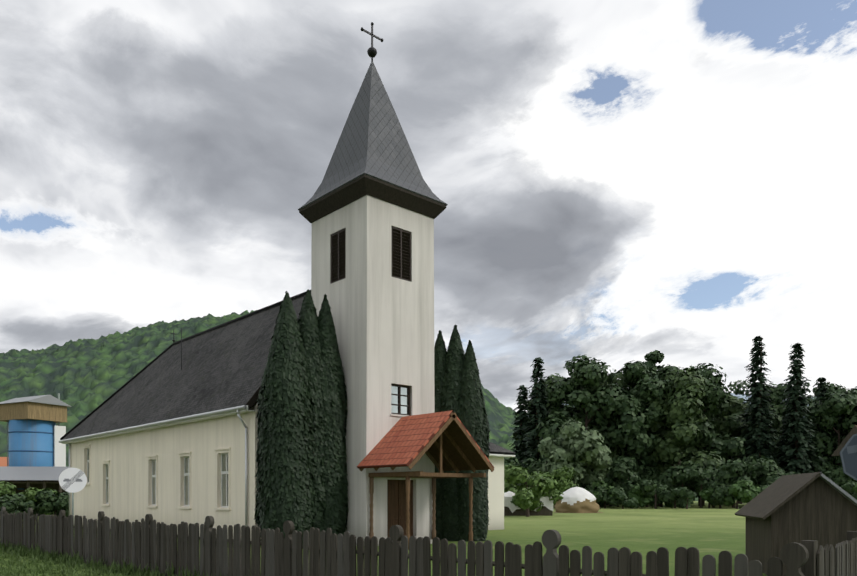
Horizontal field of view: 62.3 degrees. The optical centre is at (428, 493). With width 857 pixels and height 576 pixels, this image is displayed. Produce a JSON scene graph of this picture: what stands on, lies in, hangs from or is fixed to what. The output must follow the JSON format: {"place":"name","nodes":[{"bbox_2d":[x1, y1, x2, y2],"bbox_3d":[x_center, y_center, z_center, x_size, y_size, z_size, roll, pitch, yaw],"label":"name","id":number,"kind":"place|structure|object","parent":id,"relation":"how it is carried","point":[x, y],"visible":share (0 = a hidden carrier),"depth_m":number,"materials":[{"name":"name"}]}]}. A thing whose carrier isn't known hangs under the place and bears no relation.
{"place":"outdoors","nodes":[
{"label":"outdoors","id":0,"kind":"place"},
{"bbox_2d":[0,457,8,465],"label":"building","id":1,"kind":"structure","parent":0,"point":[3,461],"depth_m":87.75,"materials":[{"name":"orange"}]},
{"bbox_2d":[70,400,258,538],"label":"church nave walls","id":2,"kind":"structure","parent":0,"point":[192,473],"depth_m":33.58,"materials":[{"name":"beige paint"}]},
{"bbox_2d":[62,295,304,439],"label":"church roof","id":3,"kind":"structure","parent":2,"relation":"on","point":[223,367],"depth_m":35.76,"materials":[{"name":"grey tile"}]},
{"bbox_2d":[59,290,310,525],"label":"church nave trim","id":4,"kind":"structure","parent":2,"relation":"attached to","point":[238,410],"depth_m":34.67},
{"bbox_2d":[0,310,735,500],"bbox_3d":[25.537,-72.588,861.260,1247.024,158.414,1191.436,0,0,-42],"label":"hill","id":5,"kind":"structure","parent":0,"point":[84,378],"depth_m":424.81,"materials":[{"name":"green plant"}]},
{"bbox_2d":[0,501,766,575],"bbox_3d":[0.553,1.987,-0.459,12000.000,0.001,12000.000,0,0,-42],"label":"ground","id":6,"kind":"structure","parent":0,"point":[704,531],"depth_m":37.44,"materials":[{"name":"green plant"}]},
{"bbox_2d":[0,481,15,496],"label":"bush","id":7,"kind":"object","parent":6,"relation":"on","point":[6,488],"visible":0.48,"depth_m":50.88,"materials":[{"name":"green plant"}]},
{"bbox_2d":[0,497,21,514],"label":"bush","id":8,"kind":"object","parent":6,"relation":"on","point":[10,506],"visible":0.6,"depth_m":45.96,"materials":[{"name":"green plant"}]},
{"bbox_2d":[2,493,40,517],"bbox_3d":[-28.562,0.964,48.967,2.878,2.050,2.397,0,0,-5],"label":"bush","id":9,"kind":"object","parent":6,"relation":"on","point":[20,500],"visible":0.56,"depth_m":48.81,"materials":[{"name":"green plant"}]},
{"bbox_2d":[0,466,68,514],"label":"long shed","id":10,"kind":"structure","parent":6,"relation":"on","point":[41,477],"depth_m":62.34,"materials":[{"name":"metal"}]},
{"bbox_2d":[0,393,71,488],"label":"building","id":11,"kind":"structure","parent":6,"relation":"on","point":[36,433],"depth_m":67.25,"materials":[{"name":"metal"}]},
{"bbox_2d":[18,487,57,520],"bbox_3d":[-29.027,0.741,52.119,3.482,2.496,3.140,0,0,-42],"label":"bush","id":12,"kind":"object","parent":6,"relation":"on","point":[30,493],"visible":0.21,"depth_m":51.19,"materials":[{"name":"green plant"}]},
{"bbox_2d":[34,488,68,516],"bbox_3d":[-26.034,0.769,50.168,2.358,2.440,3.141,0,0,10],"label":"bush","id":13,"kind":"object","parent":6,"relation":"on","point":[50,501],"visible":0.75,"depth_m":49.33,"materials":[{"name":"green plant"}]},
{"bbox_2d":[59,468,86,517],"bbox_3d":[-11.286,0.576,22.494,0.800,2.822,0.078,0,0,-29],"label":"round road sign","id":14,"kind":"object","parent":6,"relation":"on","point":[72,480],"visible":0.94,"depth_m":22.47,"materials":[{"name":"white metal"}]},
{"bbox_2d":[0,539,310,575],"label":"verge grass tufts","id":15,"kind":"object","parent":6,"relation":"on","point":[35,557],"visible":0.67,"depth_m":18.73,"materials":[{"name":"green plant"}]},
{"bbox_2d":[254,291,316,544],"bbox_3d":[-5.350,-2.790,26.741,2.398,9.747,2.392,0,0,-42],"label":"thuja tree","id":16,"kind":"object","parent":6,"relation":"on","point":[284,475],"visible":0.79,"depth_m":25.90,"materials":[{"name":"green plant"}]},
{"bbox_2d":[298,289,327,531],"bbox_3d":[-4.651,-2.917,27.417,2.248,9.993,2.243,0,0,-42],"label":"thuja tree","id":17,"kind":"object","parent":6,"relation":"on","point":[308,322],"visible":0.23,"depth_m":26.70,"materials":[{"name":"green plant"}]},
{"bbox_2d":[318,294,348,536],"bbox_3d":[-4.011,-2.832,27.542,1.888,9.815,1.873,0,0,-42],"label":"thuja tree","id":18,"kind":"object","parent":6,"relation":"on","point":[335,474],"visible":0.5,"depth_m":26.99,"materials":[{"name":"green plant"}]},
{"bbox_2d":[311,195,434,545],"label":"church tower","id":19,"kind":"structure","parent":6,"relation":"on","point":[372,268],"depth_m":27.74,"materials":[{"name":"white paint"}]},
{"bbox_2d":[298,62,447,209],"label":"church spire","id":20,"kind":"structure","parent":19,"relation":"on","point":[373,142],"depth_m":28.55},
{"bbox_2d":[299,22,445,222],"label":"steeple trim","id":21,"kind":"structure","parent":20,"relation":"attached to","point":[351,191],"depth_m":27.92,"materials":[{"name":"black metal"}]},
{"bbox_2d":[359,412,493,549],"bbox_3d":[-0.037,-0.493,26.861,4.351,4.959,2.955,0,0,-42],"label":"porch frame","id":22,"kind":"object","parent":6,"relation":"on","point":[451,445],"visible":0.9,"depth_m":27.05,"materials":[{"name":"brown wood"}]},
{"bbox_2d":[357,410,493,468],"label":"porch roof","id":23,"kind":"structure","parent":22,"relation":"on","point":[404,441],"depth_m":26.00,"materials":[{"name":"red tile"}]},
{"bbox_2d":[0,507,856,575],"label":"fence","id":24,"kind":"object","parent":6,"relation":"on","point":[224,551],"visible":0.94,"depth_m":12.26,"materials":[{"name":"brown wood"}]},
{"bbox_2d":[434,330,446,540],"bbox_3d":[0.477,-2.504,30.766,1.864,9.194,1.872,0,0,-42],"label":"thuja tree","id":25,"kind":"object","parent":6,"relation":"on","point":[440,352],"visible":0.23,"depth_m":30.14,"materials":[{"name":"green plant"}]},
{"bbox_2d":[440,325,464,540],"bbox_3d":[1.145,-2.589,30.565,2.052,9.362,1.934,0,0,-42],"label":"thuja tree","id":26,"kind":"object","parent":6,"relation":"on","point":[450,401],"visible":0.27,"depth_m":29.85,"materials":[{"name":"green plant"}]},
{"bbox_2d":[455,340,489,541],"bbox_3d":[1.766,-2.229,30.188,1.682,8.617,1.700,0,0,-42],"label":"thuja tree","id":27,"kind":"object","parent":6,"relation":"on","point":[473,418],"visible":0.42,"depth_m":29.61,"materials":[{"name":"green plant"}]},
{"bbox_2d":[504,385,532,472],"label":"tree","id":28,"kind":"object","parent":6,"relation":"on","point":[521,400],"visible":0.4,"depth_m":117.35,"materials":[{"name":"green plant"}]},
{"bbox_2d":[504,465,534,492],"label":"tree","id":29,"kind":"object","parent":6,"relation":"on","point":[509,487],"visible":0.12,"depth_m":67.39,"materials":[{"name":"green plant"}]},
{"bbox_2d":[504,457,542,474],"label":"tree","id":30,"kind":"object","parent":6,"relation":"on","point":[533,463],"visible":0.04,"depth_m":104.86,"materials":[{"name":"green plant"}]},
{"bbox_2d":[504,491,552,515],"bbox_3d":[8.696,0.840,65.724,5.300,2.295,2.100,0,0,-4],"label":"woodpile tarp","id":31,"kind":"object","parent":6,"relation":"on","point":[511,509],"visible":0.33,"depth_m":64.78,"materials":[{"name":"white plastic"}]},
{"bbox_2d":[504,464,557,516],"bbox_3d":[8.584,-0.360,61.862,5.700,4.700,4.355,0,0,-42],"label":"tree","id":32,"kind":"object","parent":6,"relation":"on","point":[529,492],"visible":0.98,"depth_m":61.30,"materials":[{"name":"green plant"}]},
{"bbox_2d":[518,357,550,470],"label":"tree","id":33,"kind":"object","parent":6,"relation":"on","point":[540,405],"visible":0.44,"depth_m":111.41,"materials":[{"name":"green plant"}]},
{"bbox_2d":[513,373,567,450],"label":"tree","id":34,"kind":"object","parent":6,"relation":"on","point":[549,380],"visible":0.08,"depth_m":118.06,"materials":[{"name":"green plant"}]},
{"bbox_2d":[520,475,563,510],"bbox_3d":[10.133,0.107,65.506,4.667,3.762,4.271,0,0,-5],"label":"bush","id":35,"kind":"object","parent":6,"relation":"on","point":[554,493],"visible":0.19,"depth_m":64.74,"materials":[{"name":"green plant"}]},
{"bbox_2d":[523,395,573,455],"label":"tree","id":36,"kind":"object","parent":6,"relation":"on","point":[561,404],"depth_m":139.09,"materials":[{"name":"green plant"}]},
{"bbox_2d":[529,465,577,492],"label":"tree","id":37,"kind":"object","parent":6,"relation":"on","point":[563,476],"visible":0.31,"depth_m":90.40,"materials":[{"name":"green plant"}]},
{"bbox_2d":[533,418,612,487],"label":"tree","id":38,"kind":"object","parent":6,"relation":"on","point":[579,449],"visible":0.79,"depth_m":97.30,"materials":[{"name":"green plant"}]},
{"bbox_2d":[554,487,603,512],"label":"haystack","id":39,"kind":"object","parent":6,"relation":"on","point":[577,500],"visible":0.94,"depth_m":74.28,"materials":[{"name":"white plastic"}]},
{"bbox_2d":[535,355,630,466],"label":"tree","id":40,"kind":"object","parent":6,"relation":"on","point":[576,389],"visible":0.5,"depth_m":110.11,"materials":[{"name":"green plant"}]},
{"bbox_2d":[578,482,603,506],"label":"shrub","id":41,"kind":"object","parent":6,"relation":"on","point":[588,485],"visible":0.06,"depth_m":99.51,"materials":[{"name":"green plant"}]},
{"bbox_2d":[583,486,608,505],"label":"shrub","id":42,"kind":"object","parent":6,"relation":"on","point":[603,497],"visible":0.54,"depth_m":97.25,"materials":[{"name":"green plant"}]},
{"bbox_2d":[590,480,613,507],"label":"shrub","id":43,"kind":"object","parent":6,"relation":"on","point":[597,483],"visible":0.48,"depth_m":98.04,"materials":[{"name":"green plant"}]},
{"bbox_2d":[589,469,620,506],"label":"tree","id":44,"kind":"object","parent":6,"relation":"on","point":[610,483],"visible":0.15,"depth_m":100.87,"materials":[{"name":"green plant"}]},
{"bbox_2d":[566,360,654,505],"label":"tree","id":45,"kind":"object","parent":6,"relation":"on","point":[621,449],"visible":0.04,"depth_m":113.19,"materials":[{"name":"green plant"}]},
{"bbox_2d":[608,487,638,508],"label":"shrub","id":46,"kind":"object","parent":6,"relation":"on","point":[619,497],"visible":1,"depth_m":92.41,"materials":[{"name":"green plant"}]},
{"bbox_2d":[607,462,642,507],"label":"tree","id":47,"kind":"object","parent":6,"relation":"on","point":[625,475],"visible":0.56,"depth_m":100.51,"materials":[{"name":"green plant"}]},
{"bbox_2d":[605,361,673,475],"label":"tree","id":48,"kind":"object","parent":6,"relation":"on","point":[637,417],"visible":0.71,"depth_m":107.95,"materials":[{"name":"green plant"}]},
{"bbox_2d":[627,485,652,507],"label":"shrub","id":49,"kind":"object","parent":6,"relation":"on","point":[635,491],"visible":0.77,"depth_m":95.54,"materials":[{"name":"green plant"}]},
{"bbox_2d":[638,466,663,506],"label":"tree","id":50,"kind":"object","parent":6,"relation":"on","point":[649,474],"visible":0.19,"depth_m":108.22,"materials":[{"name":"green plant"}]},
{"bbox_2d":[639,480,678,508],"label":"shrub","id":51,"kind":"object","parent":6,"relation":"on","point":[658,492],"visible":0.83,"depth_m":94.82,"materials":[{"name":"green plant"}]},
{"bbox_2d":[641,350,692,505],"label":"tree","id":52,"kind":"object","parent":6,"relation":"on","point":[652,359],"visible":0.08,"depth_m":115.27,"materials":[{"name":"green plant"}]},
{"bbox_2d":[664,497,678,507],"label":"shrub","id":53,"kind":"object","parent":6,"relation":"on","point":[673,504],"visible":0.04,"depth_m":98.38,"materials":[{"name":"green plant"}]},
{"bbox_2d":[653,464,702,488],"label":"tree","id":54,"kind":"object","parent":6,"relation":"on","point":[677,476],"visible":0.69,"depth_m":101.03,"materials":[{"name":"green plant"}]},
{"bbox_2d":[643,367,724,506],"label":"tree","id":55,"kind":"object","parent":6,"relation":"on","point":[682,413],"visible":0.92,"depth_m":106.65,"materials":[{"name":"green plant"}]},
{"bbox_2d":[671,487,696,508],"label":"shrub","id":56,"kind":"object","parent":6,"relation":"on","point":[686,496],"visible":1,"depth_m":92.46,"materials":[{"name":"green plant"}]},
{"bbox_2d":[679,461,733,507],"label":"tree","id":57,"kind":"object","parent":6,"relation":"on","point":[710,471],"visible":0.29,"depth_m":101.36,"materials":[{"name":"green plant"}]},
{"bbox_2d":[699,486,715,507],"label":"shrub","id":58,"kind":"object","parent":6,"relation":"on","point":[705,493],"visible":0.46,"depth_m":97.89,"materials":[{"name":"green plant"}]},
{"bbox_2d":[687,463,739,506],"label":"tree","id":59,"kind":"object","parent":6,"relation":"on","point":[691,487],"visible":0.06,"depth_m":104.58,"materials":[{"name":"green plant"}]},
{"bbox_2d":[681,363,747,505],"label":"tree","id":60,"kind":"object","parent":6,"relation":"on","point":[715,397],"visible":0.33,"depth_m":112.95,"materials":[{"name":"green plant"}]},
{"bbox_2d":[702,480,734,507],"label":"shrub","id":61,"kind":"object","parent":6,"relation":"on","point":[720,492],"visible":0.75,"depth_m":95.81,"materials":[{"name":"green plant"}]},
{"bbox_2d":[704,395,757,504],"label":"tree","id":62,"kind":"object","parent":6,"relation":"on","point":[737,406],"visible":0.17,"depth_m":119.34,"materials":[{"name":"green plant"}]},
{"bbox_2d":[693,455,770,507],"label":"tree","id":63,"kind":"object","parent":6,"relation":"on","point":[734,472],"visible":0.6,"depth_m":97.64,"materials":[{"name":"green plant"}]},
{"bbox_2d":[723,479,760,508],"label":"shrub","id":64,"kind":"object","parent":6,"relation":"on","point":[744,491],"visible":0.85,"depth_m":93.45,"materials":[{"name":"green plant"}]},
{"bbox_2d":[724,380,761,503],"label":"tree","id":65,"kind":"object","parent":6,"relation":"on","point":[737,391],"visible":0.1,"depth_m":140.42,"materials":[{"name":"green plant"}]},
{"bbox_2d":[736,336,779,477],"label":"tree","id":66,"kind":"object","parent":6,"relation":"on","point":[755,437],"visible":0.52,"depth_m":111.96,"materials":[{"name":"green plant"}]},
{"bbox_2d":[758,485,769,492],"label":"tree","id":67,"kind":"object","parent":6,"relation":"on","point":[762,488],"visible":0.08,"depth_m":93.46,"materials":[{"name":"green plant"}]},
{"bbox_2d":[746,458,786,485],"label":"tree","id":68,"kind":"object","parent":6,"relation":"on","point":[773,467],"visible":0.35,"depth_m":100.73,"materials":[{"name":"green plant"}]},
{"bbox_2d":[755,473,781,486],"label":"tree","id":69,"kind":"object","parent":6,"relation":"on","point":[770,479],"visible":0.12,"depth_m":98.51,"materials":[{"name":"green plant"}]},
{"bbox_2d":[755,382,813,473],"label":"tree","id":70,"kind":"object","parent":6,"relation":"on","point":[777,396],"visible":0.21,"depth_m":120.62,"materials":[{"name":"green plant"}]},
{"bbox_2d":[782,472,799,475],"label":"tree","id":71,"kind":"object","parent":6,"relation":"on","point":[790,473],"visible":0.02,"depth_m":104.39,"materials":[{"name":"green plant"}]},
{"bbox_2d":[781,380,810,439],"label":"tree","id":72,"kind":"object","parent":6,"relation":"on","point":[809,391],"depth_m":141.38,"materials":[{"name":"green plant"}]},
{"bbox_2d":[773,342,824,473],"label":"tree","id":73,"kind":"object","parent":6,"relation":"on","point":[795,459],"visible":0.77,"depth_m":110.11,"materials":[{"name":"green plant"}]},
{"bbox_2d":[787,380,846,438],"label":"tree","id":74,"kind":"object","parent":6,"relation":"on","point":[831,386],"visible":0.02,"depth_m":139.83,"materials":[{"name":"green plant"}]},
{"bbox_2d":[811,377,837,454],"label":"tree","id":75,"kind":"object","parent":6,"relation":"on","point":[822,388],"visible":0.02,"depth_m":118.61,"materials":[{"name":"green plant"}]},
{"bbox_2d":[801,388,856,473],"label":"tree","id":76,"kind":"object","parent":6,"relation":"on","point":[836,402],"visible":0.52,"depth_m":112.11,"materials":[{"name":"green plant"}]},
{"bbox_2d":[817,464,842,474],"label":"tree","id":77,"kind":"object","parent":6,"relation":"on","point":[824,471],"visible":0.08,"depth_m":110.47,"materials":[{"name":"green plant"}]},
{"bbox_2d":[825,467,856,486],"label":"tree","id":78,"kind":"object","parent":6,"relation":"on","point":[839,477],"visible":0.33,"depth_m":98.67,"materials":[{"name":"green plant"}]},
{"bbox_2d":[827,386,856,464],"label":"tree","id":79,"kind":"object","parent":6,"relation":"on","point":[838,426],"visible":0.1,"depth_m":115.88,"materials":[{"name":"green plant"}]},
{"bbox_2d":[840,434,856,480],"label":"stop sign","id":80,"kind":"object","parent":6,"relation":"on","point":[848,453],"visible":1,"depth_m":7.67,"materials":[{"name":"grey metal"}]},
{"bbox_2d":[841,481,856,499],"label":"tree","id":81,"kind":"object","parent":6,"relation":"on","point":[847,487],"visible":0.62,"depth_m":95.66,"materials":[{"name":"green plant"}]},
{"bbox_2d":[0,0,856,412],"label":"sky","id":82,"kind":"structure","parent":0,"point":[620,182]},
{"bbox_2d":[488,453,503,529],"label":"annex walls","id":83,"kind":"structure","parent":0,"point":[496,497],"depth_m":39.15,"materials":[{"name":"beige paint"}]},
{"bbox_2d":[488,442,514,454],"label":"annex roof","id":84,"kind":"structure","parent":83,"relation":"on","point":[495,448],"depth_m":39.09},
{"bbox_2d":[489,454,514,457],"bbox_3d":[-0.836,-2.101,39.978,7.838,0.115,8.290,0,0,-42],"label":"roof eave","id":85,"kind":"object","parent":84,"relation":"attached to","point":[498,455],"depth_m":38.74,"materials":[{"name":"white paint"}]},
{"bbox_2d":[562,393,813,440],"bbox_3d":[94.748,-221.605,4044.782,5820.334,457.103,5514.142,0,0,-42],"label":"hill","id":86,"kind":"structure","parent":0,"point":[741,396],"depth_m":2807.16,"materials":[{"name":"green plant"}]},
{"bbox_2d":[746,477,856,575],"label":"shed walls","id":87,"kind":"structure","parent":0,"point":[823,513],"depth_m":16.79,"materials":[{"name":"wood"}]},
{"bbox_2d":[735,472,856,519],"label":"shed roof","id":88,"kind":"structure","parent":87,"relation":"on","point":[773,497],"depth_m":17.62,"materials":[{"name":"grey wood"}]},
{"bbox_2d":[831,425,856,455],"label":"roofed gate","id":89,"kind":"structure","parent":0,"point":[853,431],"depth_m":20.61,"materials":[{"name":"brown wood"}]}
]}

